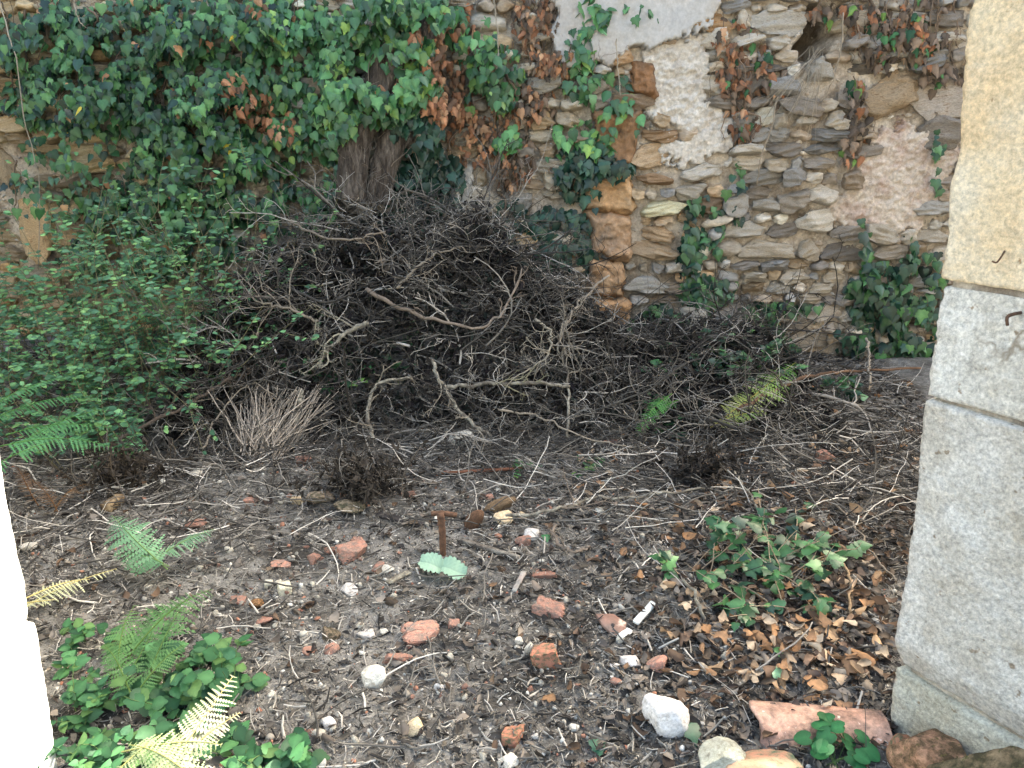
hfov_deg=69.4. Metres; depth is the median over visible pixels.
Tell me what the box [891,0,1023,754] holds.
stone pier
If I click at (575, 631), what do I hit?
fallen leaf
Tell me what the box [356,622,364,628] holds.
stone
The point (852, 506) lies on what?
fallen leaf
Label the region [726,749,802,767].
rock
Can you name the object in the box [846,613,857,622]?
fallen leaf
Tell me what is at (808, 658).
fallen leaf
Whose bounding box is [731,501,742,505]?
fallen leaf
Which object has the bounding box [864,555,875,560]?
fallen leaf
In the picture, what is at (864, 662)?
fallen leaf
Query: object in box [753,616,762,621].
fallen leaf
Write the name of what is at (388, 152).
cut ivy stump
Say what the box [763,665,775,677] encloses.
fallen leaf
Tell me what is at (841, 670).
fallen leaf
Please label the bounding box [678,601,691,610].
fallen leaf
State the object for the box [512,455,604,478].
weed
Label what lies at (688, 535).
fallen leaf
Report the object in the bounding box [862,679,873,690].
fallen leaf
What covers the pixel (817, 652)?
fallen leaf
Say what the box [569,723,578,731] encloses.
pale stone
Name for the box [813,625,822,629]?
fallen leaf
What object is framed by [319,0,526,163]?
ivy
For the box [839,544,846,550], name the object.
fallen leaf
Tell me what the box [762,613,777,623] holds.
fallen leaf
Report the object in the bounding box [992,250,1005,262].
iron hook
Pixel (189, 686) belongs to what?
bramble
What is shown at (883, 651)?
fallen leaf
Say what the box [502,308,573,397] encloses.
dead branch
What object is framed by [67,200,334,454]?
shrub
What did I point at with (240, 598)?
brick fragment
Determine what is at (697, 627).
fallen leaf
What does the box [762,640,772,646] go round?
fallen leaf
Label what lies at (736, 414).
fern
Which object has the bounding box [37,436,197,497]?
brush tuft
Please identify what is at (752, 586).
fallen leaf
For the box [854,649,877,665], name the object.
fallen leaf
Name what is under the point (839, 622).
fallen leaf
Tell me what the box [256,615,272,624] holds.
brick lump
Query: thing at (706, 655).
leaf litter
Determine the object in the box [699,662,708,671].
fallen leaf
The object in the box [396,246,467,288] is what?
dead branch
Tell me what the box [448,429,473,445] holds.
pale stone
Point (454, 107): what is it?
dead ivy
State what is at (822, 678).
fallen leaf
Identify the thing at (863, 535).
dead branch
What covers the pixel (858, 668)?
fallen leaf
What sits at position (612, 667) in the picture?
pale stone
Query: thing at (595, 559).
fallen leaf
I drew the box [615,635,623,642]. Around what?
stone
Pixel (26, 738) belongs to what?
white jamb
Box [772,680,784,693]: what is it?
fallen leaf
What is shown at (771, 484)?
fallen leaf
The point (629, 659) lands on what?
pale stone
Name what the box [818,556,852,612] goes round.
dead branch
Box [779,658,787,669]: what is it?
fallen leaf
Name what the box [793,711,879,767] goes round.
violet plant
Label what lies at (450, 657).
stone
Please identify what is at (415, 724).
pale stone
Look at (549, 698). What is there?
fallen leaf
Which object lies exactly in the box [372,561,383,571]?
brick lump
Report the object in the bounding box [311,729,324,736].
pale stone
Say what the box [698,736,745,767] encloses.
rock
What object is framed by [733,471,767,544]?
dead branch
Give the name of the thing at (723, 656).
stone
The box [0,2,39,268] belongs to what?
dangling stem
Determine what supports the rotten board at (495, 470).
on the ground
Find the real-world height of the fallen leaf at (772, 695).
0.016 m
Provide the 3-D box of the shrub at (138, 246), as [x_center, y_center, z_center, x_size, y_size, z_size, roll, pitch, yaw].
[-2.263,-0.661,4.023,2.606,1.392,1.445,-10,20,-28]
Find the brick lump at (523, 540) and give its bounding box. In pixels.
[514,535,530,546]
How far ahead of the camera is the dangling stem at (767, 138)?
4.53 m
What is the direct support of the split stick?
on the ground
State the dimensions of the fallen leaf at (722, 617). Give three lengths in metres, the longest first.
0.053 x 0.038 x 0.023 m
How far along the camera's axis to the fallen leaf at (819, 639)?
2.27 m
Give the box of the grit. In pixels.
[4,399,919,767]
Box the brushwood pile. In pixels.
[158,190,848,456]
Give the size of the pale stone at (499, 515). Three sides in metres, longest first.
0.089 x 0.075 x 0.052 m
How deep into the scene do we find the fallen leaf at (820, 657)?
2.21 m
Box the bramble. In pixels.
[107,632,269,752]
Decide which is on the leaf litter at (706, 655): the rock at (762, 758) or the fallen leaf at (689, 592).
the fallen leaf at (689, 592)
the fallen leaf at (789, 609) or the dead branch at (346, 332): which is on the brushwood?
the dead branch at (346, 332)
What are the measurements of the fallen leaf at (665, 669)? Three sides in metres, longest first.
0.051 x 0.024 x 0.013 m
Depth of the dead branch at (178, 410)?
3.68 m
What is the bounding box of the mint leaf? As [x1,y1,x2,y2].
[417,552,467,579]
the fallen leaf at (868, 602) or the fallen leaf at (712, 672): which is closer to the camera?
the fallen leaf at (712, 672)
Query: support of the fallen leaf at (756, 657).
on the ground
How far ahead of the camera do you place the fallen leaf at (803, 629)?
2.35 m
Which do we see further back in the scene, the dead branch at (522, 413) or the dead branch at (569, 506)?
the dead branch at (522, 413)
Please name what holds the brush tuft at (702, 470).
on the ground
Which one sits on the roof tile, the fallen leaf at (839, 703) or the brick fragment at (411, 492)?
the fallen leaf at (839, 703)
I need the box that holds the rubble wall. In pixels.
[0,0,974,358]
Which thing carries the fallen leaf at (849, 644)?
on the ground
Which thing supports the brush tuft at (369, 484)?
on the ground
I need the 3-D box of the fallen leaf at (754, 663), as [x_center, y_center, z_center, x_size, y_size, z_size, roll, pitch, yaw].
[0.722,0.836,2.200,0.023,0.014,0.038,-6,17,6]
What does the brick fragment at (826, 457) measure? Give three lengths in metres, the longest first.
0.104 x 0.078 x 0.077 m
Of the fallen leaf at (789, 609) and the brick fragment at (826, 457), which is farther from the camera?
the brick fragment at (826, 457)
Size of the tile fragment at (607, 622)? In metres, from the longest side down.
0.099 x 0.091 x 0.017 m
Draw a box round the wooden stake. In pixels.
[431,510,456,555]
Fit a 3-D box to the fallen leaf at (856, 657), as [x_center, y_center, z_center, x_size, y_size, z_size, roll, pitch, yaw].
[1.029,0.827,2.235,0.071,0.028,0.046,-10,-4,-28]
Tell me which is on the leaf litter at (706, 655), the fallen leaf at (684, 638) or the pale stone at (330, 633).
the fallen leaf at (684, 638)
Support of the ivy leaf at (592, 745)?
on the ground
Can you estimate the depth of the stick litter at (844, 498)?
3.24 m
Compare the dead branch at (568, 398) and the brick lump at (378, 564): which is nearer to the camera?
the brick lump at (378, 564)
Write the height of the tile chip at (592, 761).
0.020 m
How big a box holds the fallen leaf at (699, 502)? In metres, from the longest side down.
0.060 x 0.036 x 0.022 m
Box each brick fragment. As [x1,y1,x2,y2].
[180,519,206,530]
[230,595,247,605]
[270,559,290,567]
[295,456,311,464]
[307,553,323,564]
[324,547,335,554]
[335,537,367,564]
[382,653,412,664]
[399,491,415,497]
[400,620,438,648]
[447,618,459,628]
[501,723,524,747]
[529,568,556,578]
[530,643,560,669]
[531,596,564,617]
[814,449,836,464]
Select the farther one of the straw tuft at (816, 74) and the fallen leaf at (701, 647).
the straw tuft at (816, 74)
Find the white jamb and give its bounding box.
[0,462,57,767]
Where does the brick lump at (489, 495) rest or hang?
on the ground
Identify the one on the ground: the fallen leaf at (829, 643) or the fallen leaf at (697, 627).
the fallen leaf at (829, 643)
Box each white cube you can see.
[264,579,272,588]
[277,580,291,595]
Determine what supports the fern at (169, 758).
on the ground
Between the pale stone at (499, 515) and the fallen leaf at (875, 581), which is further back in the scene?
the pale stone at (499, 515)
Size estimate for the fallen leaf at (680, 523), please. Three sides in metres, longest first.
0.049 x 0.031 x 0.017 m
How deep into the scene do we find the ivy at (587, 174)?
4.70 m
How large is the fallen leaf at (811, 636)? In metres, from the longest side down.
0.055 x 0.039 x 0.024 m
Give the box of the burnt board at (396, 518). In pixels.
[375,512,423,526]
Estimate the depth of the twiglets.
3.80 m
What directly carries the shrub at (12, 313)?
on the ground
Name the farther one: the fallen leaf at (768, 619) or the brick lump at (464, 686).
the fallen leaf at (768, 619)
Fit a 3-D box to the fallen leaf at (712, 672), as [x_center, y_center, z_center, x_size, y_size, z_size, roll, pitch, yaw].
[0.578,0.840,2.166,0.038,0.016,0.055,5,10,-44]
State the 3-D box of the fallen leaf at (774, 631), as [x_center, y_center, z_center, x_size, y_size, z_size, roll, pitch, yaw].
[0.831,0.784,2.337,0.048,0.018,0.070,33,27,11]
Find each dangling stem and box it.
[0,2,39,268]
[73,0,87,28]
[493,0,498,68]
[615,38,620,95]
[756,96,778,184]
[808,12,843,117]
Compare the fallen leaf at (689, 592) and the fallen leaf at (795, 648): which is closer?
the fallen leaf at (795, 648)
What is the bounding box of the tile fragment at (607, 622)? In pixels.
[595,614,625,637]
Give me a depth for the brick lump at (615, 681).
2.15 m
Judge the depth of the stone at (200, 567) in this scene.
2.69 m
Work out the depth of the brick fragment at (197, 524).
2.97 m
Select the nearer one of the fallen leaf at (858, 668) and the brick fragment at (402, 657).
the fallen leaf at (858, 668)
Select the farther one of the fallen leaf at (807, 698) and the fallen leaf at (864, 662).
the fallen leaf at (864, 662)
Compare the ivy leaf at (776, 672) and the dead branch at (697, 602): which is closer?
the ivy leaf at (776, 672)
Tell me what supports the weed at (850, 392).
on the ground
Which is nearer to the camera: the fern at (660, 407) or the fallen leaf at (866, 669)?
the fallen leaf at (866, 669)
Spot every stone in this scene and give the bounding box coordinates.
[18,542,37,550]
[190,469,202,477]
[196,565,203,570]
[253,624,260,630]
[267,691,274,697]
[290,496,302,504]
[306,491,334,503]
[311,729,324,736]
[317,758,325,765]
[320,716,336,730]
[322,626,340,640]
[333,499,365,512]
[340,582,357,595]
[351,735,358,745]
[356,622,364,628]
[357,628,374,640]
[361,664,386,688]
[380,628,387,633]
[382,564,393,573]
[407,716,422,736]
[418,732,425,739]
[434,683,444,690]
[441,672,447,678]
[447,653,453,659]
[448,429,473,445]
[462,694,467,700]
[479,752,486,761]
[493,510,512,524]
[497,752,518,767]
[515,636,522,644]
[523,528,538,540]
[524,642,532,654]
[563,596,568,602]
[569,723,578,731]
[595,507,602,512]
[609,663,620,669]
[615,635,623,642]
[619,655,640,666]
[641,693,689,737]
[720,651,728,658]
[841,624,848,631]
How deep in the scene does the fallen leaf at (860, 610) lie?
2.43 m
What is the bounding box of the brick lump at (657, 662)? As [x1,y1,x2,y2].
[646,655,667,672]
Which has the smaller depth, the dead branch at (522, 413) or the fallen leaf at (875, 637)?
the fallen leaf at (875, 637)
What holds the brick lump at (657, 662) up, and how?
on the ground
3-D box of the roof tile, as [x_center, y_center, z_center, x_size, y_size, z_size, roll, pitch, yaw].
[0.819,0.912,1.982,0.348,0.064,0.203,3,18,10]
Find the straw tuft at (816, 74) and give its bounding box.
[749,46,824,155]
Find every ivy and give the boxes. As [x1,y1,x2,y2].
[0,0,344,284]
[214,0,297,152]
[231,0,407,181]
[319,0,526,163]
[369,114,466,281]
[375,3,510,171]
[466,0,593,194]
[493,145,635,286]
[545,0,658,175]
[626,320,807,389]
[628,163,824,353]
[647,488,872,631]
[706,12,787,146]
[804,0,965,168]
[833,129,958,359]
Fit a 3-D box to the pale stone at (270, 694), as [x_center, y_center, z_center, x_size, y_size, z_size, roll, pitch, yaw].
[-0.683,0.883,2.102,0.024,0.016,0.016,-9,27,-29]
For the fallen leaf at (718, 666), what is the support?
on the leaf litter at (706, 655)
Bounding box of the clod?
[249,598,263,608]
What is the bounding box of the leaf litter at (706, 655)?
[4,293,920,767]
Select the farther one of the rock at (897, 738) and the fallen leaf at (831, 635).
the fallen leaf at (831, 635)
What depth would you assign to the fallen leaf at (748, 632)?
2.32 m
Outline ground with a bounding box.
[0,277,934,767]
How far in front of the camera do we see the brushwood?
3.93 m
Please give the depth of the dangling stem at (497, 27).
4.24 m
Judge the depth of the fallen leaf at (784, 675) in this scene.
2.13 m
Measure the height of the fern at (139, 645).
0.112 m
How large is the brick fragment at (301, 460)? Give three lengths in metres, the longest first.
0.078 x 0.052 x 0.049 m
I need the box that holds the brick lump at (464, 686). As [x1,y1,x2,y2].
[461,683,467,689]
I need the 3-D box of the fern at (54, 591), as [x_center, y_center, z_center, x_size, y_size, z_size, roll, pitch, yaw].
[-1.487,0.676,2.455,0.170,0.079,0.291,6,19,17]
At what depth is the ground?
2.58 m
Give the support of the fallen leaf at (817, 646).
on the ground
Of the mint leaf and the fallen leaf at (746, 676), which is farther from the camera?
the mint leaf
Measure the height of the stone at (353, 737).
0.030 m
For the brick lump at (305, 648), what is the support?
on the ground
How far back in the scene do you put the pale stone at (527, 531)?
2.89 m
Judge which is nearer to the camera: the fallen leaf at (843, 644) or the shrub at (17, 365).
the fallen leaf at (843, 644)
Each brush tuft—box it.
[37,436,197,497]
[270,434,429,517]
[645,440,761,489]
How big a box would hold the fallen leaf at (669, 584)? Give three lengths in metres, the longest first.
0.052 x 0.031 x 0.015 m
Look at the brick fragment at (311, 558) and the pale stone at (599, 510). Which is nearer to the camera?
the brick fragment at (311, 558)
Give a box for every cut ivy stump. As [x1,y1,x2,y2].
[324,16,411,205]
[362,0,450,206]
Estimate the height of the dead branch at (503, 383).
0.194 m
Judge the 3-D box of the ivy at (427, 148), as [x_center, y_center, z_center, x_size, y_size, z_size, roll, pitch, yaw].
[-0.607,-1.107,4.608,0.654,1.078,0.336,0,18,0]
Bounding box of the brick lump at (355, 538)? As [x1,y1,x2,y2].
[350,536,362,540]
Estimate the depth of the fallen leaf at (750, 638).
2.30 m
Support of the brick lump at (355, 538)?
on the ground
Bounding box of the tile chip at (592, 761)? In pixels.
[587,758,597,763]
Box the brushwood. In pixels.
[45,126,919,482]
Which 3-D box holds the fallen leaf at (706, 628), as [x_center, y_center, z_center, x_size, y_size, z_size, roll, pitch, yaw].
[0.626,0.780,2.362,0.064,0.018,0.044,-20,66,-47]
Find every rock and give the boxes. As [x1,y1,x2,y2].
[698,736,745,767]
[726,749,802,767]
[886,728,966,767]
[887,733,909,746]
[927,745,1023,767]
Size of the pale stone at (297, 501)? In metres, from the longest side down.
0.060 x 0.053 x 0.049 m
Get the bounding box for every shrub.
[0,129,347,388]
[0,186,194,453]
[0,301,178,470]
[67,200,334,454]
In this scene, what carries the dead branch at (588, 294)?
on the brushwood pile
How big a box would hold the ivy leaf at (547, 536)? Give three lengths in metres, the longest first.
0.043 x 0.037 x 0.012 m
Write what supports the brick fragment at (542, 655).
on the ground
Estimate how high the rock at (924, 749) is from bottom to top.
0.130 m
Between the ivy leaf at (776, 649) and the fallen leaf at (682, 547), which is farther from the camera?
the fallen leaf at (682, 547)
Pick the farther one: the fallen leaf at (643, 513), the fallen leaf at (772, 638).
the fallen leaf at (643, 513)
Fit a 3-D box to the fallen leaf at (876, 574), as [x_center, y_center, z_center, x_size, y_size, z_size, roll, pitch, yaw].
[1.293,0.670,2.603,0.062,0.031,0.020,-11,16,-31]
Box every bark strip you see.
[386,570,410,584]
[512,571,525,592]
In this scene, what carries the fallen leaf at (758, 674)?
on the fallen leaf
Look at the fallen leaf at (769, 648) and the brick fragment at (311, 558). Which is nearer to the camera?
the fallen leaf at (769, 648)
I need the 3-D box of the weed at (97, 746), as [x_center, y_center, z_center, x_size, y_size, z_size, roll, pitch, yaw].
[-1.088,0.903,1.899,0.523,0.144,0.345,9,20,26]
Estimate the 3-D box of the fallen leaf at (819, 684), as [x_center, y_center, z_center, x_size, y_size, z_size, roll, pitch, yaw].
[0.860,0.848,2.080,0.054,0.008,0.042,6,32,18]
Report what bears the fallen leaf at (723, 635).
on the fallen leaf at (729, 636)
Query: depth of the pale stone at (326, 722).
1.99 m
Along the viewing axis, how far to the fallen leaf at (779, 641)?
2.25 m
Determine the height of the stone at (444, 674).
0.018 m
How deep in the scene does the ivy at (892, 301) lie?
4.84 m
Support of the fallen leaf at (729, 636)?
on the ground
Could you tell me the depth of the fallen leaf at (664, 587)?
2.54 m
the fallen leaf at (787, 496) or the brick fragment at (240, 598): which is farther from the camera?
the fallen leaf at (787, 496)
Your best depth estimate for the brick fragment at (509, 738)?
1.94 m
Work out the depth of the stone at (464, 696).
2.10 m
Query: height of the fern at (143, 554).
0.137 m
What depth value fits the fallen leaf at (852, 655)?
2.23 m
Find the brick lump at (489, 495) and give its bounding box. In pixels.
[485,493,493,499]
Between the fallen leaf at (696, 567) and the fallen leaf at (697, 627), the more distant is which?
the fallen leaf at (696, 567)
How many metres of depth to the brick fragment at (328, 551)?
2.79 m
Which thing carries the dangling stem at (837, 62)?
hanging from the rubble wall
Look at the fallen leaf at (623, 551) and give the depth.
2.76 m
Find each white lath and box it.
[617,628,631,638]
[633,601,654,624]
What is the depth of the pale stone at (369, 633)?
2.36 m
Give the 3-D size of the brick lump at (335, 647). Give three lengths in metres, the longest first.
0.050 x 0.043 x 0.034 m
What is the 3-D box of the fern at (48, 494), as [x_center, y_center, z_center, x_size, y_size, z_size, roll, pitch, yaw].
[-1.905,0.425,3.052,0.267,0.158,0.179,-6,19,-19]
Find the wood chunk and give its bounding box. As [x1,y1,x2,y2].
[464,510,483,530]
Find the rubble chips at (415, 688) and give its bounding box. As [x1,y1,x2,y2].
[3,358,922,767]
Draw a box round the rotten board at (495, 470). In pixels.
[441,467,521,473]
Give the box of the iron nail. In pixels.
[1005,311,1021,325]
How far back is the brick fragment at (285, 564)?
2.73 m
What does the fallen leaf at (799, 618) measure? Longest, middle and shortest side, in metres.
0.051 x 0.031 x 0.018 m
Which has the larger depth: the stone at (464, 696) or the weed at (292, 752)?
the stone at (464, 696)
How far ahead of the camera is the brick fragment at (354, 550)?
2.75 m
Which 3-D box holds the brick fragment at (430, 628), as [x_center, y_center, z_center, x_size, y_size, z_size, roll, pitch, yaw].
[-0.292,0.797,2.358,0.122,0.047,0.083,0,26,-21]
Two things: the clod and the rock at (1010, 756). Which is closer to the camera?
the rock at (1010, 756)
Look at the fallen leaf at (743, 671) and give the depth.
2.18 m
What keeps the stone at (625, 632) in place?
on the ground
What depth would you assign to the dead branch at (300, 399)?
3.68 m
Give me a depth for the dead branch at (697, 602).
2.46 m
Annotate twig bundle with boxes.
[207,384,356,464]
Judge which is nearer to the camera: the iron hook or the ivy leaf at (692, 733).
the iron hook
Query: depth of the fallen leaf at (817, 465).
3.45 m
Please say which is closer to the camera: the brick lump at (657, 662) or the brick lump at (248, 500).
the brick lump at (657, 662)
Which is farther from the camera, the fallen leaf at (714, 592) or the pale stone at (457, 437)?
the pale stone at (457, 437)
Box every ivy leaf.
[541,534,549,541]
[588,739,605,756]
[684,722,700,746]
[772,667,781,678]
[773,647,782,657]
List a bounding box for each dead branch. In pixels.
[94,359,255,449]
[166,379,290,464]
[224,240,318,350]
[282,217,402,277]
[292,389,303,425]
[298,302,368,375]
[346,361,422,441]
[366,265,528,329]
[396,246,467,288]
[419,359,493,453]
[447,364,570,399]
[498,409,658,449]
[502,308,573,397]
[505,467,704,516]
[537,270,609,357]
[544,523,590,553]
[546,293,610,437]
[681,579,705,622]
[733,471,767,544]
[736,367,921,411]
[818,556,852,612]
[831,501,896,582]
[865,337,871,383]
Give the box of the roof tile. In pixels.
[749,700,892,748]
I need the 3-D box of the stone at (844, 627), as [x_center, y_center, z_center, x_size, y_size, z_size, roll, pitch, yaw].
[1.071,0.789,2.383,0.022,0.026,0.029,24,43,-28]
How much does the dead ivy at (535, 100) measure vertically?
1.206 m
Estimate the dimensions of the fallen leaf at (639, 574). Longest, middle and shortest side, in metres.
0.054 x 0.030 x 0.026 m
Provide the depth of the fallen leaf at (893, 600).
2.49 m
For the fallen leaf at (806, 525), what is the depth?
2.92 m
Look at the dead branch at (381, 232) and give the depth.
3.92 m
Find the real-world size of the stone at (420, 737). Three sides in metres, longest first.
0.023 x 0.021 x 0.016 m
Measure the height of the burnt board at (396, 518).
0.016 m
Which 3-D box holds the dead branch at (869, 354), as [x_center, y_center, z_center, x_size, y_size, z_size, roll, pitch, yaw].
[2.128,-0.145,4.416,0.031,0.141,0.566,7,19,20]
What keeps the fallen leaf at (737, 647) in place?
on the ground
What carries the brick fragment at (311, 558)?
on the ground
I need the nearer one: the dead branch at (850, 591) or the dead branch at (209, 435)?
the dead branch at (850, 591)
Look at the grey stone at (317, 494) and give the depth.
3.15 m
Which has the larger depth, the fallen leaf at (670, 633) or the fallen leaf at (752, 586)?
the fallen leaf at (752, 586)
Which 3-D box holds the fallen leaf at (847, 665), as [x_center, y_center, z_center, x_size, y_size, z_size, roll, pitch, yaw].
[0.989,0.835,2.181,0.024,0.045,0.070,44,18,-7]
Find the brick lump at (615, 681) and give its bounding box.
[610,677,621,684]
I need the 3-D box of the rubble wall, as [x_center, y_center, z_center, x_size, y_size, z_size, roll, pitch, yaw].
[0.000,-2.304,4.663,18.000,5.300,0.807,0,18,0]
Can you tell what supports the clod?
on the ground
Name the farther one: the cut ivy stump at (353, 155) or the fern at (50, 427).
the cut ivy stump at (353, 155)
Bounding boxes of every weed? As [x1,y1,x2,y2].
[37,653,207,767]
[51,618,240,679]
[193,720,329,767]
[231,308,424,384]
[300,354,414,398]
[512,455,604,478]
[636,375,868,441]
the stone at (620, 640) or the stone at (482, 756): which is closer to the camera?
the stone at (482, 756)
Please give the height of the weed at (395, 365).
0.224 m
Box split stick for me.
[460,538,519,559]
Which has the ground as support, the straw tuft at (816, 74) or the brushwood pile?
the brushwood pile
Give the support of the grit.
on the ground
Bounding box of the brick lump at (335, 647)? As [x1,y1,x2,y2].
[323,643,339,654]
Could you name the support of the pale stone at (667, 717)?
on the ground
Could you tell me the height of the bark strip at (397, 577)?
0.013 m
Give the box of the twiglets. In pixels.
[73,157,924,519]
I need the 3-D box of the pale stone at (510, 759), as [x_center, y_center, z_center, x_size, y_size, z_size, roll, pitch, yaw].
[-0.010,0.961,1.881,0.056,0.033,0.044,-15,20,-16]
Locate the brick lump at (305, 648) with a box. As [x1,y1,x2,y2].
[302,646,315,655]
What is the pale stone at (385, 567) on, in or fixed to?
on the ground
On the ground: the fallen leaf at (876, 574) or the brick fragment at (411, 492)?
the brick fragment at (411, 492)
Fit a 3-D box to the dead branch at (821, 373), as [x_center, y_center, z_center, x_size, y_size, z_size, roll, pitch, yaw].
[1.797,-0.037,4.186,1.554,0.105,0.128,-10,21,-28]
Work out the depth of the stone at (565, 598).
2.52 m
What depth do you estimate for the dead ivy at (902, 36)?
4.42 m
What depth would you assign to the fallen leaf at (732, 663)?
2.23 m
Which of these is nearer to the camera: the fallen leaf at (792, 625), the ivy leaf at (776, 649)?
the ivy leaf at (776, 649)
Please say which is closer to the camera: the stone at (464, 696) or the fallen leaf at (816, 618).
the stone at (464, 696)
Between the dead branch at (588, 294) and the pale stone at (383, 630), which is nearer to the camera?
the pale stone at (383, 630)
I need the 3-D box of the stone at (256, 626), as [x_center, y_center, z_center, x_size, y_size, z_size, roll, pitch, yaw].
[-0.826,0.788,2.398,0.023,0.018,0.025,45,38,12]
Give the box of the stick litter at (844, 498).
[0,274,930,767]
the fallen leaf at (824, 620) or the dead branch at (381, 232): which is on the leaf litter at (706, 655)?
the fallen leaf at (824, 620)
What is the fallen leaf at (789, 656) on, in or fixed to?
on the ground
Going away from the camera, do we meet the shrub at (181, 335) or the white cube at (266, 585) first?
the white cube at (266, 585)
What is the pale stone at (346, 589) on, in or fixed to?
on the ground
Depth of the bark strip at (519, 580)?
2.58 m
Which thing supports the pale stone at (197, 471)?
on the ground
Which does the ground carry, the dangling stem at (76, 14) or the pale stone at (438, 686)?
the pale stone at (438, 686)
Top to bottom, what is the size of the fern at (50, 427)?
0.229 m
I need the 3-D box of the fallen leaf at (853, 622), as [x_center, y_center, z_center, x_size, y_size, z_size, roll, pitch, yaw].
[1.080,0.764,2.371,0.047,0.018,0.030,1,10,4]
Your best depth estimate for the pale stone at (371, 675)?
2.14 m
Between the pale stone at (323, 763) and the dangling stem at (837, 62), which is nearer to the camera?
the pale stone at (323, 763)
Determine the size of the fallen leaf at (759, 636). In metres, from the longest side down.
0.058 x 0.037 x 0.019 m
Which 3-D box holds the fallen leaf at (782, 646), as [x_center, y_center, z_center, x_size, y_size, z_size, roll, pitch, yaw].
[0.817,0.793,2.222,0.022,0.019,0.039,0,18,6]
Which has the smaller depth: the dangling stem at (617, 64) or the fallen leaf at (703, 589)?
the fallen leaf at (703, 589)
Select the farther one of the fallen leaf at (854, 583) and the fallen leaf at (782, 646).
the fallen leaf at (854, 583)
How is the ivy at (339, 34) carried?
attached to the rubble wall
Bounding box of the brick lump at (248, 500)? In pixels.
[243,497,254,503]
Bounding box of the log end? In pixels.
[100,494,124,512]
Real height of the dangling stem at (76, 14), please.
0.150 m
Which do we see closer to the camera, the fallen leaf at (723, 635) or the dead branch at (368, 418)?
the fallen leaf at (723, 635)
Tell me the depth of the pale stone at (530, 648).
2.25 m
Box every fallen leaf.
[540,693,555,702]
[573,627,578,634]
[587,557,600,563]
[620,547,626,554]
[634,570,643,578]
[639,510,648,516]
[658,667,672,672]
[659,578,667,589]
[660,627,673,637]
[662,581,676,587]
[672,542,685,551]
[675,520,684,526]
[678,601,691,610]
[679,633,689,646]
[682,532,696,539]
[683,630,693,636]
[685,588,701,596]
[686,669,700,675]
[689,614,699,620]
[692,499,702,506]
[692,564,700,570]
[693,622,700,632]
[699,583,707,592]
[699,642,704,653]
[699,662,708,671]
[701,624,710,632]
[704,668,717,675]
[708,589,716,595]
[708,661,723,670]
[712,621,731,628]
[713,629,728,644]
[717,480,728,488]
[718,610,728,622]
[718,688,733,696]
[723,656,733,670]
[725,644,742,656]
[727,633,733,645]
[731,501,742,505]
[738,669,747,674]
[742,669,751,680]
[743,628,755,640]
[746,585,757,591]
[746,640,758,650]
[748,632,757,640]
[749,670,760,683]
[750,668,763,675]
[751,659,758,668]
[752,630,768,641]
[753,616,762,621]
[754,654,764,662]
[759,645,772,653]
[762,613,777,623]
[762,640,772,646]
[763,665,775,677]
[767,480,776,489]
[769,635,775,646]
[770,688,776,700]
[771,623,778,635]
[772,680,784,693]
[776,637,796,645]
[776,676,785,688]
[778,668,788,680]
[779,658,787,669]
[780,642,787,651]
[782,491,794,497]
[783,607,794,616]
[783,651,796,664]
[785,581,793,589]
[785,621,805,628]
[785,639,801,652]
[790,626,809,631]
[794,630,806,636]
[795,614,812,621]
[799,521,814,530]
[800,631,823,642]
[801,641,821,651]
[802,674,811,682]
[803,653,816,664]
[803,694,819,701]
[805,605,816,611]
[805,629,816,641]
[807,679,827,690]
[812,460,821,466]
[813,616,821,625]
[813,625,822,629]
[815,648,826,662]
[815,669,828,686]
[817,649,828,660]
[818,611,833,627]
[818,663,835,666]
[822,626,840,639]
[822,699,832,706]
[824,640,836,649]
[825,626,839,641]
[827,650,844,658]
[831,673,847,684]
[833,617,843,626]
[833,666,845,673]
[834,700,852,707]
[837,641,846,646]
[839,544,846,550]
[841,658,857,675]
[843,620,856,625]
[844,641,854,648]
[845,652,860,659]
[845,653,857,658]
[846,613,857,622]
[849,503,864,512]
[850,660,863,672]
[851,577,857,586]
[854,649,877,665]
[855,606,866,614]
[856,663,869,677]
[857,658,871,666]
[857,671,869,677]
[859,599,874,606]
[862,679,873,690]
[863,619,877,633]
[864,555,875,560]
[872,578,879,586]
[872,633,882,645]
[874,570,885,578]
[875,645,888,657]
[884,596,897,602]
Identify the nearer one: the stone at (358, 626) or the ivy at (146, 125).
the stone at (358, 626)
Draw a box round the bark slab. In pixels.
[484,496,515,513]
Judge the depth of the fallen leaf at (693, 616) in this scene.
2.40 m
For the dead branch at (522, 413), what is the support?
on the brushwood
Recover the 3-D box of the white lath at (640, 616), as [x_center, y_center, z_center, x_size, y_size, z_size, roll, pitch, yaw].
[0.436,0.751,2.430,0.024,0.014,0.118,15,30,38]
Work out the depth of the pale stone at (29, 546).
2.80 m
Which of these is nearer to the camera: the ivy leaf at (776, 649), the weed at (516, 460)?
the ivy leaf at (776, 649)
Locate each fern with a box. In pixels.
[0,378,104,447]
[0,422,117,472]
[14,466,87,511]
[26,569,116,607]
[100,589,211,692]
[104,516,213,575]
[118,675,240,767]
[636,393,677,435]
[710,363,796,427]
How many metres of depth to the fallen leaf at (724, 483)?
3.27 m
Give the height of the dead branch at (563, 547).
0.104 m

